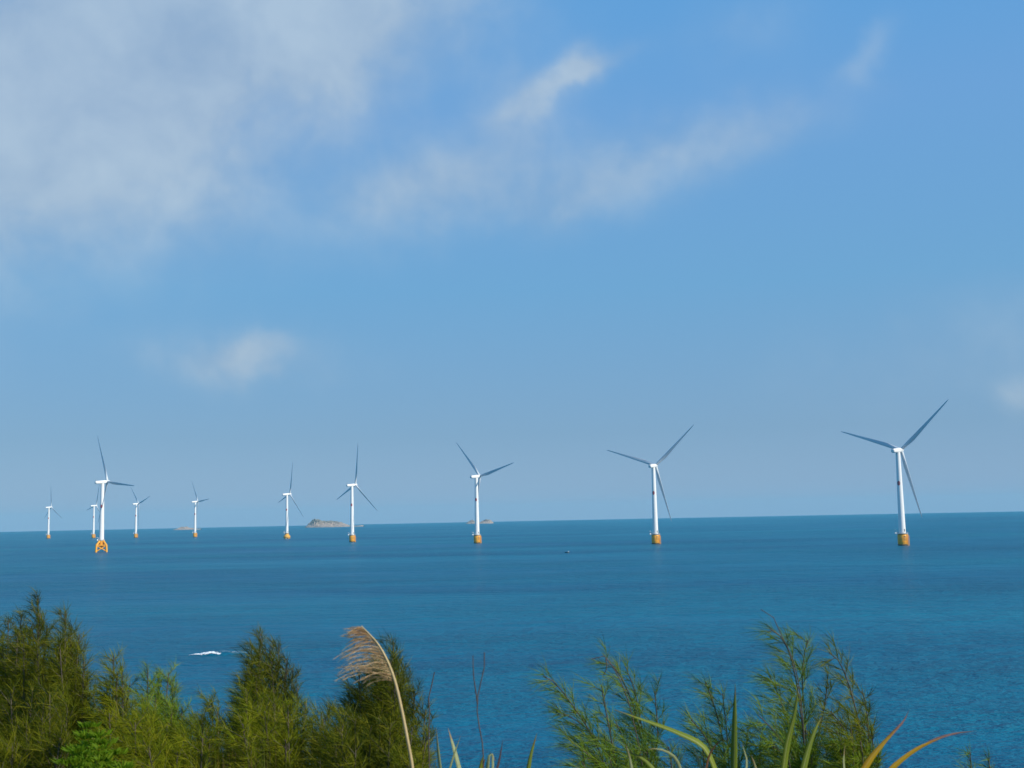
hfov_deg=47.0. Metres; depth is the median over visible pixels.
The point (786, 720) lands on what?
casuarina shrub
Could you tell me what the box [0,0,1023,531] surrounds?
sky
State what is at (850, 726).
casuarina shrub
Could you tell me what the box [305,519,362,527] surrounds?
island
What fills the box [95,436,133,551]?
wind turbine
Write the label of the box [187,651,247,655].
breaking wave
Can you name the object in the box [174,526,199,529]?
island
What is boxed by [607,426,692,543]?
wind turbine
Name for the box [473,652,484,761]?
bare twig
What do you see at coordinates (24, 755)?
casuarina shrub
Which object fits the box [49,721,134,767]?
leafy shrub
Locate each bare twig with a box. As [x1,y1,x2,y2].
[428,672,434,767]
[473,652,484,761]
[593,656,642,764]
[761,609,804,752]
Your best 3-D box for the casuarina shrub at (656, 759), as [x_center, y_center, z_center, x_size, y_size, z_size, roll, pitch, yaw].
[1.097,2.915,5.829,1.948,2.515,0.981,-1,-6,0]
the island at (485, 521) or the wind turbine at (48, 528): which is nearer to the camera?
the wind turbine at (48, 528)
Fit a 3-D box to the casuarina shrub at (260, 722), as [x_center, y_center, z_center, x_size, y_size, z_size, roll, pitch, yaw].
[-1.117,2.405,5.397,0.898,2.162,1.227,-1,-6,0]
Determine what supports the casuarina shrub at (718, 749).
on the ground
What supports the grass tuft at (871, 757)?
on the ground
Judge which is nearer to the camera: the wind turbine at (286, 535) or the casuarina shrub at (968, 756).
the casuarina shrub at (968, 756)
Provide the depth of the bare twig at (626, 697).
6.06 m
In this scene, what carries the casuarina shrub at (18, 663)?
on the ground
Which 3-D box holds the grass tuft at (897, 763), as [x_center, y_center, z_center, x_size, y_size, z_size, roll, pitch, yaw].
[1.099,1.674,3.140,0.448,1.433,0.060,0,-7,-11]
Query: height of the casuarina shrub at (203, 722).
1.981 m
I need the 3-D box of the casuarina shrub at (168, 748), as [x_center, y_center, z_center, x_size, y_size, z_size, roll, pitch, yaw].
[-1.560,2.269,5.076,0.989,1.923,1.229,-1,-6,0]
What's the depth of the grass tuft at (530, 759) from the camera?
3.50 m
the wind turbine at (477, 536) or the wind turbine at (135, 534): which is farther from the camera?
the wind turbine at (135, 534)
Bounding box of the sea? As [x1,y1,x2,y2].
[0,511,1023,767]
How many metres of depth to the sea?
393.60 m
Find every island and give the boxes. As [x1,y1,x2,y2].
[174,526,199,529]
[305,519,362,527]
[466,519,492,523]
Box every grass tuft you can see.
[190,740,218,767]
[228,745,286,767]
[436,729,460,767]
[479,741,502,767]
[527,734,536,767]
[616,710,716,767]
[694,685,747,767]
[751,686,821,767]
[843,747,844,767]
[861,711,908,767]
[889,731,973,767]
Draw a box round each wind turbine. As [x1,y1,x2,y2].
[45,499,57,538]
[88,489,104,537]
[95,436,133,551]
[132,490,149,537]
[191,483,207,536]
[278,463,302,538]
[338,447,376,541]
[457,444,513,542]
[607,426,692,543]
[841,400,947,545]
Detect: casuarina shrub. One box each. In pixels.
[0,587,59,748]
[0,672,79,767]
[17,597,111,767]
[67,642,141,767]
[84,691,234,767]
[120,657,197,759]
[180,684,237,767]
[203,672,335,767]
[217,621,315,767]
[290,694,442,767]
[316,628,443,767]
[520,657,644,767]
[546,724,887,767]
[584,635,672,767]
[668,669,756,767]
[728,615,828,767]
[777,626,893,767]
[952,741,994,767]
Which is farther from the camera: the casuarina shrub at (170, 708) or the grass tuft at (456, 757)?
the casuarina shrub at (170, 708)
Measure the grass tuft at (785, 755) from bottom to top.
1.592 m
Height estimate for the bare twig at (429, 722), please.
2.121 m
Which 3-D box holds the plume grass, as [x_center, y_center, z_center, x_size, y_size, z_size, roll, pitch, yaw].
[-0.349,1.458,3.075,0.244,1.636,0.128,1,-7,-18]
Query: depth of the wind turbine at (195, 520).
2823.24 m
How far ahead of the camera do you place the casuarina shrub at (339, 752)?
5.19 m
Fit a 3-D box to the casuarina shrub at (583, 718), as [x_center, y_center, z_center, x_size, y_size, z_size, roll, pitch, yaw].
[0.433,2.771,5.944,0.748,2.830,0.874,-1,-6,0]
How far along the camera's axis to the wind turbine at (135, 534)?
2950.80 m
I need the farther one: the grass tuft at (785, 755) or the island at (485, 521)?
the island at (485, 521)
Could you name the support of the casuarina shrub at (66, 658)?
on the ground
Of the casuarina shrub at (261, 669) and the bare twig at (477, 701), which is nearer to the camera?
the bare twig at (477, 701)
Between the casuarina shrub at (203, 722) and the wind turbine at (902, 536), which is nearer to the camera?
the casuarina shrub at (203, 722)
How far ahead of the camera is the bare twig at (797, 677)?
5.87 m
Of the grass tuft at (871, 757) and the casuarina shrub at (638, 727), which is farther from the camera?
the casuarina shrub at (638, 727)
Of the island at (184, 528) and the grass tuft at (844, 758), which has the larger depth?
the island at (184, 528)
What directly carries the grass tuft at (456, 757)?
on the ground
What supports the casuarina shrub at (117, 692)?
on the ground
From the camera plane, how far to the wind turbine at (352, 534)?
1754.84 m
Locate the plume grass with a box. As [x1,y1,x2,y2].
[334,626,413,767]
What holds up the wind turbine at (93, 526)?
in the sea
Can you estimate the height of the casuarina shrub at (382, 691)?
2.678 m
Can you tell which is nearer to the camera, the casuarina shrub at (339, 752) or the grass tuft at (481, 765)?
the grass tuft at (481, 765)
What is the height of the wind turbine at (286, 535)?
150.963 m
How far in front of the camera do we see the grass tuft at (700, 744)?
3.31 m
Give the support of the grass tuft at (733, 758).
on the ground

